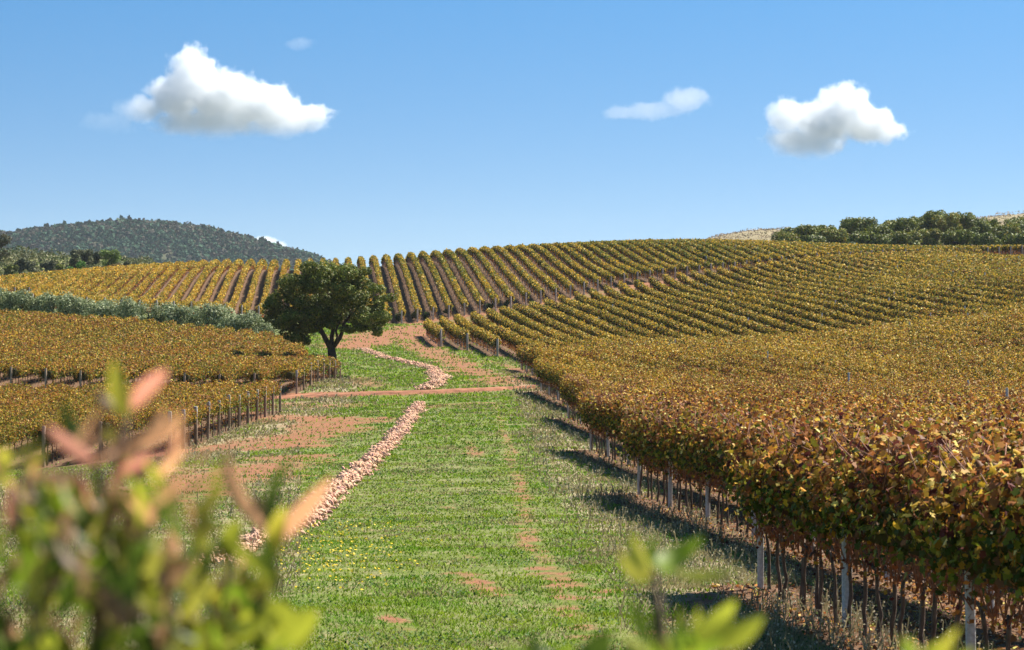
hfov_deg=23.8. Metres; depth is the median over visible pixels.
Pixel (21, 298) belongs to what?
olive tree
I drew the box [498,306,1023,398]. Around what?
vine row
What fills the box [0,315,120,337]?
vine row
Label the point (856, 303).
vine row
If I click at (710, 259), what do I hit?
vine row
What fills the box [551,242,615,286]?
vine row
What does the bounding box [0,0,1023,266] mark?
sky
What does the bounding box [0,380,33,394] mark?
vine row
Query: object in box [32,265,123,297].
vine row
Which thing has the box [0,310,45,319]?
vine row
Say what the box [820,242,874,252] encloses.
vine row
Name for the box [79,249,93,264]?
tree
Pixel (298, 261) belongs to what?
vine row
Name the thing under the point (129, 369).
vine row
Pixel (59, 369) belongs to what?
vine row
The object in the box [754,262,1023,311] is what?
vine row
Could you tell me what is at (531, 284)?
vine row
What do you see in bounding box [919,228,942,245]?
oak tree
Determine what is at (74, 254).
tree
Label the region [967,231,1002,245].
oak tree
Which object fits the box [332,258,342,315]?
vine row
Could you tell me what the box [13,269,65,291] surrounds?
vine row
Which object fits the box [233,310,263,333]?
olive tree
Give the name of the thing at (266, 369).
vine row
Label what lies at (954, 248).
vine row
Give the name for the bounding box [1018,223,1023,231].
oak tree
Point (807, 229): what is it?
oak tree
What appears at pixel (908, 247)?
vine row
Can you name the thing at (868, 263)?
vine row
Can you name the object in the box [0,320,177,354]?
vine row
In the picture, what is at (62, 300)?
olive tree
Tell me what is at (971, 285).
vine row
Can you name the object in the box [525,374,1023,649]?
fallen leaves
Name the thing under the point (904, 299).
vine row
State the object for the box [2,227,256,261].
hill
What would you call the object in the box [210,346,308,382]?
vine row
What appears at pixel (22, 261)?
tree
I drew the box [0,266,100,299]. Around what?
vine row
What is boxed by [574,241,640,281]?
vine row
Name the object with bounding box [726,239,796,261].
vine row
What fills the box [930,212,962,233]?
oak tree
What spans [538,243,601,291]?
vine row
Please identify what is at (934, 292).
vine row
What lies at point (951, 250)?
vine row
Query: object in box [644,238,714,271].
vine row
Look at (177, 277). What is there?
vine row
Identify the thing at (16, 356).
vine row
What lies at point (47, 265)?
tree
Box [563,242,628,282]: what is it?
vine row
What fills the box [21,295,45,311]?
olive tree
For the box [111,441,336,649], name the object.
shrub
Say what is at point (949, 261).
vine row
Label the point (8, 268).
tree
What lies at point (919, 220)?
oak tree
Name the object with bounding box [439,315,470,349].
vine row
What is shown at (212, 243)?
forest
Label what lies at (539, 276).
vine row
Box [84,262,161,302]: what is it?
vine row
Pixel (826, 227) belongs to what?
oak tree
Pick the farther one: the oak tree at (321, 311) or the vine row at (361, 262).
the vine row at (361, 262)
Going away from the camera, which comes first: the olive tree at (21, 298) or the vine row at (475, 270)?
the olive tree at (21, 298)
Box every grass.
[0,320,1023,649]
[707,210,1023,245]
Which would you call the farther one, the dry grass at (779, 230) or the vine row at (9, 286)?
the dry grass at (779, 230)
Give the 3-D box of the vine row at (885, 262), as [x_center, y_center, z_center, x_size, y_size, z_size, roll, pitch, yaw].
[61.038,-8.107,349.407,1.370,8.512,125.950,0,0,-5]
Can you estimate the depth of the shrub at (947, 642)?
2.00 m
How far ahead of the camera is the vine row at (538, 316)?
154.73 m
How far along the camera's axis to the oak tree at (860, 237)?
518.47 m
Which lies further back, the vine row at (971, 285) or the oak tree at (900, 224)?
the oak tree at (900, 224)
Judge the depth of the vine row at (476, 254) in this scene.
401.16 m
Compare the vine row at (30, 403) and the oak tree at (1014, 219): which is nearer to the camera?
the vine row at (30, 403)
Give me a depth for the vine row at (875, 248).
436.36 m
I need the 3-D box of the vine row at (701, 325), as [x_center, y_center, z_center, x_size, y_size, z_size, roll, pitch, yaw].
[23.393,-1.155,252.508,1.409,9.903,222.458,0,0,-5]
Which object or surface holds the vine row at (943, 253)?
on the ground at (552, 570)
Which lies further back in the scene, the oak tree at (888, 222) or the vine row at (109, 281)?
the oak tree at (888, 222)
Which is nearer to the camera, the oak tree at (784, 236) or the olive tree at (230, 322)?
the olive tree at (230, 322)
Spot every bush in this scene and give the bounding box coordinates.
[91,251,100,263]
[395,312,400,321]
[411,312,416,318]
[423,311,429,318]
[485,300,494,307]
[502,299,508,306]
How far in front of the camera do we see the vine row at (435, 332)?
277.63 m
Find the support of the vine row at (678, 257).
on the ground at (552, 570)
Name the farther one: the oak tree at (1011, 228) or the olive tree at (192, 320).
the oak tree at (1011, 228)
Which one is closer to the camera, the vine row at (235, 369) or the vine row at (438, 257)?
the vine row at (235, 369)
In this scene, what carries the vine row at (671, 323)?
on the ground at (552, 570)
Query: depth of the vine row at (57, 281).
426.13 m
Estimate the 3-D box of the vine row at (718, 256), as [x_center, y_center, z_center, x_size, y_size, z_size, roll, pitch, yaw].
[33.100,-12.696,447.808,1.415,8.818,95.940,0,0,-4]
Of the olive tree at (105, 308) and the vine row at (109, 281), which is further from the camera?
the vine row at (109, 281)
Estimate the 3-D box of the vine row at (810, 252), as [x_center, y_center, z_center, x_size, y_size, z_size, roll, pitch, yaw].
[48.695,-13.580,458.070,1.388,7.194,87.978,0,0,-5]
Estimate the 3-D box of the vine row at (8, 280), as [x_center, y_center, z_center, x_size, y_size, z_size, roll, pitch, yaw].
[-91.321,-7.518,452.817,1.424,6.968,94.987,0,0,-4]
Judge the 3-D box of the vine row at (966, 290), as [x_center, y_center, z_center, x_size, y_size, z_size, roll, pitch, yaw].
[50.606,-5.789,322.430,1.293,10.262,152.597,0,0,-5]
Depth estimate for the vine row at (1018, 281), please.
342.37 m
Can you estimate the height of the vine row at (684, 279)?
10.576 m
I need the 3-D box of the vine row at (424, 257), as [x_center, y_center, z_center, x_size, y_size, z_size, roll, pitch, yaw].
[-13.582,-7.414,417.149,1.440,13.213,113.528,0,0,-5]
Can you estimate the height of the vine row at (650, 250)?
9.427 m
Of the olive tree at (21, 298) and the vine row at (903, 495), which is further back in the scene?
the olive tree at (21, 298)
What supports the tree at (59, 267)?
on the ground at (552, 570)
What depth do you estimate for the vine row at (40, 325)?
240.28 m
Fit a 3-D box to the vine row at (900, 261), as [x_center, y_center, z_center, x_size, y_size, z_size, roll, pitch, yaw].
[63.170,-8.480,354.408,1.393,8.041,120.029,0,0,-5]
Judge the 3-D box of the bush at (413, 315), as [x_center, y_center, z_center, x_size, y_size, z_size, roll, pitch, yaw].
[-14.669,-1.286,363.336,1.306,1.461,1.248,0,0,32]
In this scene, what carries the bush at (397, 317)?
on the ground at (552, 570)
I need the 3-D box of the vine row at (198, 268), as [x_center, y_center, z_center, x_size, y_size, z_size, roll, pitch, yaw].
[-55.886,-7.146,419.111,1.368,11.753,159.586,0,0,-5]
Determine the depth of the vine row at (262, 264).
399.85 m
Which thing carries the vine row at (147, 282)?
on the ground at (552, 570)
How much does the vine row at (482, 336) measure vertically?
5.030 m
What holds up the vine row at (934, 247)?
on the ground at (552, 570)
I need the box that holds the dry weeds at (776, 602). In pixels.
[0,370,992,649]
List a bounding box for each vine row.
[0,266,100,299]
[0,270,43,286]
[0,270,51,291]
[0,273,25,281]
[0,309,24,314]
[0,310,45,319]
[0,311,62,324]
[0,312,80,329]
[0,314,102,333]
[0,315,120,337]
[0,316,140,343]
[0,318,158,347]
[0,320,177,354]
[0,322,195,382]
[0,379,108,419]
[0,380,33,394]
[0,380,77,407]
[0,380,140,458]
[2,324,216,385]
[12,265,112,305]
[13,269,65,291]
[26,268,76,290]
[28,379,198,466]
[29,267,86,292]
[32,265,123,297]
[37,325,234,386]
[52,264,135,307]
[68,263,147,298]
[70,328,254,388]
[81,378,239,459]
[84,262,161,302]
[101,261,172,307]
[106,329,274,384]
[120,261,184,302]
[136,260,197,311]
[140,332,289,383]
[143,376,282,448]
[153,259,207,310]
[171,259,220,310]
[174,338,306,385]
[188,258,232,313]
[204,258,243,306]
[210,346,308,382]
[222,259,255,312]
[239,259,267,314]
[244,353,321,383]
[255,258,278,317]
[277,259,290,292]
[280,354,340,393]
[290,258,301,305]
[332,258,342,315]
[344,257,356,313]
[356,256,372,322]
[369,255,391,323]
[381,254,405,322]
[393,253,421,321]
[405,252,437,319]
[417,250,452,317]
[423,318,444,346]
[430,250,468,315]
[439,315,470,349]
[442,248,484,312]
[453,314,501,356]
[454,247,500,310]
[466,247,515,308]
[470,310,1023,407]
[479,246,530,305]
[485,308,1023,403]
[491,245,545,302]
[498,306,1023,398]
[502,244,559,300]
[511,303,1023,393]
[514,343,1023,411]
[515,243,573,297]
[526,243,588,294]
[526,344,1023,417]
[528,301,1023,390]
[532,354,1023,424]
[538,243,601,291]
[543,297,1023,387]
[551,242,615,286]
[557,371,1023,429]
[558,294,1023,381]
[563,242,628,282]
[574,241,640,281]
[574,291,1023,372]
[574,386,1023,494]
[588,240,653,279]
[588,288,1023,366]
[598,240,665,280]
[603,284,1023,359]
[611,239,678,278]
[612,398,1023,614]
[617,280,1023,354]
[620,239,690,275]
[633,239,702,273]
[633,278,1023,349]
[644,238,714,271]
[648,276,1023,346]
[659,239,726,270]
[662,274,1023,339]
[663,238,737,270]
[676,272,1023,332]
[679,238,749,267]
[689,238,760,266]
[689,268,1023,326]
[703,268,1023,323]
[705,238,772,263]
[713,238,784,261]
[714,405,1023,649]
[716,266,1023,319]
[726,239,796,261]
[729,264,1023,317]
[738,239,808,257]
[742,262,1023,314]
[746,239,818,256]
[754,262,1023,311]
[763,239,829,255]
[766,260,1023,306]
[779,258,1023,302]
[783,240,841,255]
[791,257,1023,297]
[792,240,852,254]
[803,241,863,252]
[803,255,1023,291]
[816,254,1023,284]
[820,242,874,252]
[824,242,885,252]
[827,253,1023,279]
[835,242,919,251]
[839,252,1023,276]
[849,243,896,252]
[852,252,1023,273]
[862,243,908,251]
[862,251,1023,271]
[876,250,1023,270]
[888,250,1023,267]
[898,250,1023,264]
[900,244,930,250]
[909,249,1023,262]
[916,244,943,250]
[921,249,1023,259]
[924,245,953,251]
[932,248,1023,258]
[944,244,967,249]
[945,247,1020,256]
[956,248,1023,255]
[957,244,977,250]
[964,245,990,251]
[969,247,1019,254]
[983,244,1001,253]
[994,244,1013,254]
[1000,244,1023,254]
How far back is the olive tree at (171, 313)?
274.16 m
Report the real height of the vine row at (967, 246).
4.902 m
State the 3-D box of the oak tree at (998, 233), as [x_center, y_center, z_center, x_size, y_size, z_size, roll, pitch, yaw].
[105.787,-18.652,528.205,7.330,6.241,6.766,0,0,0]
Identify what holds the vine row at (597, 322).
on the ground at (552, 570)
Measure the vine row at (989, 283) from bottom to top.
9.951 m
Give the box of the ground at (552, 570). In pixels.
[0,214,1023,649]
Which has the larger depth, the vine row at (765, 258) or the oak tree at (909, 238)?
the oak tree at (909, 238)
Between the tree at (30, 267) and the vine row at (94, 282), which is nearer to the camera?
the vine row at (94, 282)
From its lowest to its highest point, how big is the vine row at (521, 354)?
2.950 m
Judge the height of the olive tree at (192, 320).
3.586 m
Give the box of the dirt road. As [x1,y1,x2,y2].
[267,385,535,399]
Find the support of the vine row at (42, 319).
on the ground at (552, 570)
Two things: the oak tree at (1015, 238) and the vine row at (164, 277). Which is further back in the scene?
the oak tree at (1015, 238)
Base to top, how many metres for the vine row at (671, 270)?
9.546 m
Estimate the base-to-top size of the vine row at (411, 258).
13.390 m
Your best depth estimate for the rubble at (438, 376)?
210.12 m
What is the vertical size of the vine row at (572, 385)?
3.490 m
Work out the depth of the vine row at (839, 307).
287.27 m
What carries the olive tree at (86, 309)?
on the ground at (552, 570)
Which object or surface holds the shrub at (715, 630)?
on the ground at (552, 570)
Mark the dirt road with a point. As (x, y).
(308, 395)
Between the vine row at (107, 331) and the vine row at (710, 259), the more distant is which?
the vine row at (710, 259)
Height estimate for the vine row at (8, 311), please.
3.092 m
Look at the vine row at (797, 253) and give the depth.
430.68 m
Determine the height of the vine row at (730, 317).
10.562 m
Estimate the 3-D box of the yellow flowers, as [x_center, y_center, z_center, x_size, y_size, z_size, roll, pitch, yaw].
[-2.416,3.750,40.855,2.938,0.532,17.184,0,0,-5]
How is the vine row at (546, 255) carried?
on the ground at (552, 570)
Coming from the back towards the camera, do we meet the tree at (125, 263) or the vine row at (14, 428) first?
the tree at (125, 263)
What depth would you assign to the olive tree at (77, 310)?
283.76 m
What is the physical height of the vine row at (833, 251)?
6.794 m
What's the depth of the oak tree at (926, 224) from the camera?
543.22 m
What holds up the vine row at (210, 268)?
on the ground at (552, 570)
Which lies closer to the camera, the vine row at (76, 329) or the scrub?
the vine row at (76, 329)
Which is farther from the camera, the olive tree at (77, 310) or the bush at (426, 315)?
the bush at (426, 315)
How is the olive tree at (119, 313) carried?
on the ground at (552, 570)
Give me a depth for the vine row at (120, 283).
421.22 m
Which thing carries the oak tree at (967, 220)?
on the ground at (552, 570)
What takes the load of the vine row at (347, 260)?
on the ground at (552, 570)
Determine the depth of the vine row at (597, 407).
69.57 m
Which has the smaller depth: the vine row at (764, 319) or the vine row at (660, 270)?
the vine row at (764, 319)
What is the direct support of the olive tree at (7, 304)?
on the ground at (552, 570)
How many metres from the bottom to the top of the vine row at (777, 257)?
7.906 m
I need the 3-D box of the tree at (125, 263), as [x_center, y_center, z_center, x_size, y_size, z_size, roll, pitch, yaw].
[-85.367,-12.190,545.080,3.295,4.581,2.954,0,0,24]
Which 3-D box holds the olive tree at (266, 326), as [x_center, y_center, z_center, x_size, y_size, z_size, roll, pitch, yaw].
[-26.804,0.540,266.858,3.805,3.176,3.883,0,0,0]
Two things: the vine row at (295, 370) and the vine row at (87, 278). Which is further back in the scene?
the vine row at (87, 278)
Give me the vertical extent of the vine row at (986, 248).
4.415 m
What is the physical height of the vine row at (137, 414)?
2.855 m
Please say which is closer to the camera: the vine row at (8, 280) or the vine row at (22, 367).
the vine row at (22, 367)
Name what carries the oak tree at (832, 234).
on the ground at (552, 570)
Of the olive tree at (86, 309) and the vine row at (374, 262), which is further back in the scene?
the vine row at (374, 262)
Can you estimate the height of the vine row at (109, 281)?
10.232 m
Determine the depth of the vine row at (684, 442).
49.29 m
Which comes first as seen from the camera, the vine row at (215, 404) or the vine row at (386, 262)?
the vine row at (215, 404)
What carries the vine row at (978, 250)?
on the ground at (552, 570)
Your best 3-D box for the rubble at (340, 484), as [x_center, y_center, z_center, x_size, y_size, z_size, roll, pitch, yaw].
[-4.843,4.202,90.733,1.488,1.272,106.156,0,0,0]
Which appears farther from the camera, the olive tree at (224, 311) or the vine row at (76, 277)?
the vine row at (76, 277)
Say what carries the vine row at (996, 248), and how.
on the ground at (552, 570)
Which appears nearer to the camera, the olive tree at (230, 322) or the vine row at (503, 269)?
the olive tree at (230, 322)
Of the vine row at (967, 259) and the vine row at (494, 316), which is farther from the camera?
the vine row at (967, 259)
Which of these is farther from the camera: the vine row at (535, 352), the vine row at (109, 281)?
the vine row at (109, 281)
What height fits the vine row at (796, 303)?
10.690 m
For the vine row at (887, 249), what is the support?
on the ground at (552, 570)
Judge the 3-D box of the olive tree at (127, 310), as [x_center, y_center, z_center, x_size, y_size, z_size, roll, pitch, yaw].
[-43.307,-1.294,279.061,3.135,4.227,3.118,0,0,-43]
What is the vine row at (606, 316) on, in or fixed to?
on the ground at (552, 570)
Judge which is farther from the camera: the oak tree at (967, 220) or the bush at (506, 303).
the oak tree at (967, 220)
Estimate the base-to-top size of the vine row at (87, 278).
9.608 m
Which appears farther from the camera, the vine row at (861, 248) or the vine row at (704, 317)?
the vine row at (861, 248)
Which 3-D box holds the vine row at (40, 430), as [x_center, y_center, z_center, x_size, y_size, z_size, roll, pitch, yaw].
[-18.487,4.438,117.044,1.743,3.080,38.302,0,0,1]
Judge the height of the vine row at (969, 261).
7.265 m
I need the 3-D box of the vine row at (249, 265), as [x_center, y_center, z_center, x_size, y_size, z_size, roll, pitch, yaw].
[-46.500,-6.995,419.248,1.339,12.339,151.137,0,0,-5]
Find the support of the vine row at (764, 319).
on the ground at (552, 570)
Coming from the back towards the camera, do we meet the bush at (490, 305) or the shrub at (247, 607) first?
the bush at (490, 305)
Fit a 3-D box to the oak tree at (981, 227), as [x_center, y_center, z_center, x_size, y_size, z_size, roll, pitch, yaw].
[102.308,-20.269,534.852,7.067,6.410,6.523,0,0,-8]
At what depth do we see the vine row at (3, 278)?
450.48 m
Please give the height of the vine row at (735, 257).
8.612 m
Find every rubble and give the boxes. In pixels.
[198,401,427,565]
[355,347,452,389]
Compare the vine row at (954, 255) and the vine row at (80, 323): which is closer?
the vine row at (80, 323)
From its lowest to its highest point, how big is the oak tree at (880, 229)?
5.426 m
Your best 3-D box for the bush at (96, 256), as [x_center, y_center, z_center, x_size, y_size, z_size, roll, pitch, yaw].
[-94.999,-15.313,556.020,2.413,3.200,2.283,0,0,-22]
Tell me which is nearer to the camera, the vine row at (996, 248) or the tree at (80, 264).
the vine row at (996, 248)
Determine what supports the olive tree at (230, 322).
on the ground at (552, 570)
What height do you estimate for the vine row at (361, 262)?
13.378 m
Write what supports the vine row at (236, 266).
on the ground at (552, 570)
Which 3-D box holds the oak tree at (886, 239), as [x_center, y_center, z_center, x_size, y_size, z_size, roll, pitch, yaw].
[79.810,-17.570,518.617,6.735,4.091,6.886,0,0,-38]
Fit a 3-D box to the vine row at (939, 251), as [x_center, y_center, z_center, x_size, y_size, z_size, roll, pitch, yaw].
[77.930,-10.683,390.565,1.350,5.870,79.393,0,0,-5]
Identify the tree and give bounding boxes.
[0,233,11,259]
[0,288,20,310]
[3,264,19,274]
[10,289,35,311]
[14,253,29,272]
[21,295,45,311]
[25,260,38,272]
[36,290,63,313]
[39,260,56,270]
[55,264,64,269]
[55,291,83,314]
[60,298,95,315]
[66,260,85,269]
[69,249,81,266]
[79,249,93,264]
[80,299,109,315]
[90,299,120,316]
[99,249,121,265]
[111,300,134,318]
[118,296,144,319]
[123,261,138,265]
[133,300,161,321]
[153,301,173,322]
[160,304,190,323]
[179,306,204,326]
[189,302,222,327]
[205,305,235,329]
[217,313,253,331]
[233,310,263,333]
[255,317,280,335]
[261,260,397,375]
[771,231,800,241]
[777,227,795,234]
[792,224,822,238]
[798,234,827,242]
[815,224,836,229]
[817,227,848,242]
[839,217,863,234]
[845,230,875,243]
[849,216,878,232]
[864,224,893,235]
[867,234,899,244]
[882,218,897,227]
[889,217,918,234]
[892,231,922,245]
[909,215,923,228]
[916,209,946,230]
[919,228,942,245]
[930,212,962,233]
[940,229,973,245]
[952,211,975,229]
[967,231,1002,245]
[969,218,990,233]
[975,217,1000,226]
[986,225,1011,244]
[996,222,1020,234]
[1001,233,1023,244]
[1003,217,1022,228]
[1005,220,1023,227]
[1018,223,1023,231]
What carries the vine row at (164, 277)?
on the ground at (552, 570)
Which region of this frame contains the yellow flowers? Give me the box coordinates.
[280,520,441,589]
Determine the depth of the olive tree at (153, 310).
274.63 m
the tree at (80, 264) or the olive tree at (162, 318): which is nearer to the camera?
the olive tree at (162, 318)
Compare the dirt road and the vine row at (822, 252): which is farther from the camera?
the vine row at (822, 252)
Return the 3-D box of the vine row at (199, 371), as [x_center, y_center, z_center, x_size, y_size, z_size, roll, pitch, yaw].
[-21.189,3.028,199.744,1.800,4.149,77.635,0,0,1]
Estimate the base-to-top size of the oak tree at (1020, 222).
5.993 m
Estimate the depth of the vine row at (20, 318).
250.76 m
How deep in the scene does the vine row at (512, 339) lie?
152.83 m
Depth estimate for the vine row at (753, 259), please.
426.41 m
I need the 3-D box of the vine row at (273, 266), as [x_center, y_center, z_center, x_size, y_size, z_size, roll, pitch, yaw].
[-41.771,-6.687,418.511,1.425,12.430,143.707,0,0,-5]
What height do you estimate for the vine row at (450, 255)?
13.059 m
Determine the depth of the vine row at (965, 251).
424.55 m
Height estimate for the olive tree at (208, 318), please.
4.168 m
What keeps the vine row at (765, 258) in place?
on the ground at (552, 570)
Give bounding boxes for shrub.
[0,358,237,649]
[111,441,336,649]
[505,630,647,649]
[618,532,764,649]
[899,627,991,649]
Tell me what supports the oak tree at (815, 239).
on the ground at (552, 570)
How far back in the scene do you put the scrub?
559.89 m
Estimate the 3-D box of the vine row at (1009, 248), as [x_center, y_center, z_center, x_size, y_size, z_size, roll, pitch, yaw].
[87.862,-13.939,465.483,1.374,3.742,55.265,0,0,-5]
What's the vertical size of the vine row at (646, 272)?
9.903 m
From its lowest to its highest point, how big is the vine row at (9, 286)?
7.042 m
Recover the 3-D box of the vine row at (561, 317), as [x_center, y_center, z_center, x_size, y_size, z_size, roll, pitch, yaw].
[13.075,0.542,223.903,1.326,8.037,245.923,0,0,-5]
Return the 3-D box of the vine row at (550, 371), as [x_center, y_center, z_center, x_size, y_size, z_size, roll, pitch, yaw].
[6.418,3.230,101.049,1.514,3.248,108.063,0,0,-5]
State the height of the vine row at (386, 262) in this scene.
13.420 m
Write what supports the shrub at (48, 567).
on the ground at (552, 570)
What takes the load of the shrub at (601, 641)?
on the ground at (552, 570)
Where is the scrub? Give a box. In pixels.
[0,245,154,275]
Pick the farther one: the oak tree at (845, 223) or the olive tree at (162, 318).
the oak tree at (845, 223)
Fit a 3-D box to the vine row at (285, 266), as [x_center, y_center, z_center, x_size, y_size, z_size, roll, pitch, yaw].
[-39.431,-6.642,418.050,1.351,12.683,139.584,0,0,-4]
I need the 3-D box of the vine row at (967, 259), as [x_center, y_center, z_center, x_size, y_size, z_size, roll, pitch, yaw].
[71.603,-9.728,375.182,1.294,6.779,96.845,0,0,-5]
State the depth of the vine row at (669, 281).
274.00 m
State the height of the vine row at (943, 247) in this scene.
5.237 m
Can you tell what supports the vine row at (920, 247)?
on the ground at (552, 570)
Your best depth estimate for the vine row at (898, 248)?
436.85 m
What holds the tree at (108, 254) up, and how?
on the ground at (552, 570)
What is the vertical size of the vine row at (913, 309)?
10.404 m
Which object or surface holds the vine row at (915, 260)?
on the ground at (552, 570)
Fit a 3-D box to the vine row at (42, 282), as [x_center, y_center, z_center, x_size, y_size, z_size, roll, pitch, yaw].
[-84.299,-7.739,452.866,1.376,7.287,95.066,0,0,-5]
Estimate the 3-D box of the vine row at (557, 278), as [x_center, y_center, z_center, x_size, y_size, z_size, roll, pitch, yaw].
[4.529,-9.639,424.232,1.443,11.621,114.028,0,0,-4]
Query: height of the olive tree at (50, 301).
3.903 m
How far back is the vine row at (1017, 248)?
442.31 m
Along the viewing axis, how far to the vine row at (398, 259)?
396.98 m
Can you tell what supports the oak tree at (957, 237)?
on the ground at (552, 570)
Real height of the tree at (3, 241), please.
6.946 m
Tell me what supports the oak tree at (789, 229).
on the ground at (552, 570)
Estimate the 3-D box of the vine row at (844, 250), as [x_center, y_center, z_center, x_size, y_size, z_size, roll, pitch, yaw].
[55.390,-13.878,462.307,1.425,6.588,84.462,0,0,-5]
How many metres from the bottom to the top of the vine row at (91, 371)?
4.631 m
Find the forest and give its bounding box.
[0,215,355,269]
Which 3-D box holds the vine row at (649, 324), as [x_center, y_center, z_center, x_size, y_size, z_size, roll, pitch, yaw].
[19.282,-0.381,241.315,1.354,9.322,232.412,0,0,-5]
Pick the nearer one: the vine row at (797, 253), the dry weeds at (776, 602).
the dry weeds at (776, 602)
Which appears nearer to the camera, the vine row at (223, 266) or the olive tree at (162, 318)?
the olive tree at (162, 318)
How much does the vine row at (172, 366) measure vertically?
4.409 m
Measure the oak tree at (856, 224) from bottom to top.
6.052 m
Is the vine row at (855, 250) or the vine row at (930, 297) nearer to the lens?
the vine row at (930, 297)
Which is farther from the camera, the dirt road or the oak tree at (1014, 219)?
the oak tree at (1014, 219)
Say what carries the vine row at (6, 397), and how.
on the ground at (552, 570)
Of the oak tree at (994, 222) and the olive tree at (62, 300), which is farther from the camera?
the oak tree at (994, 222)

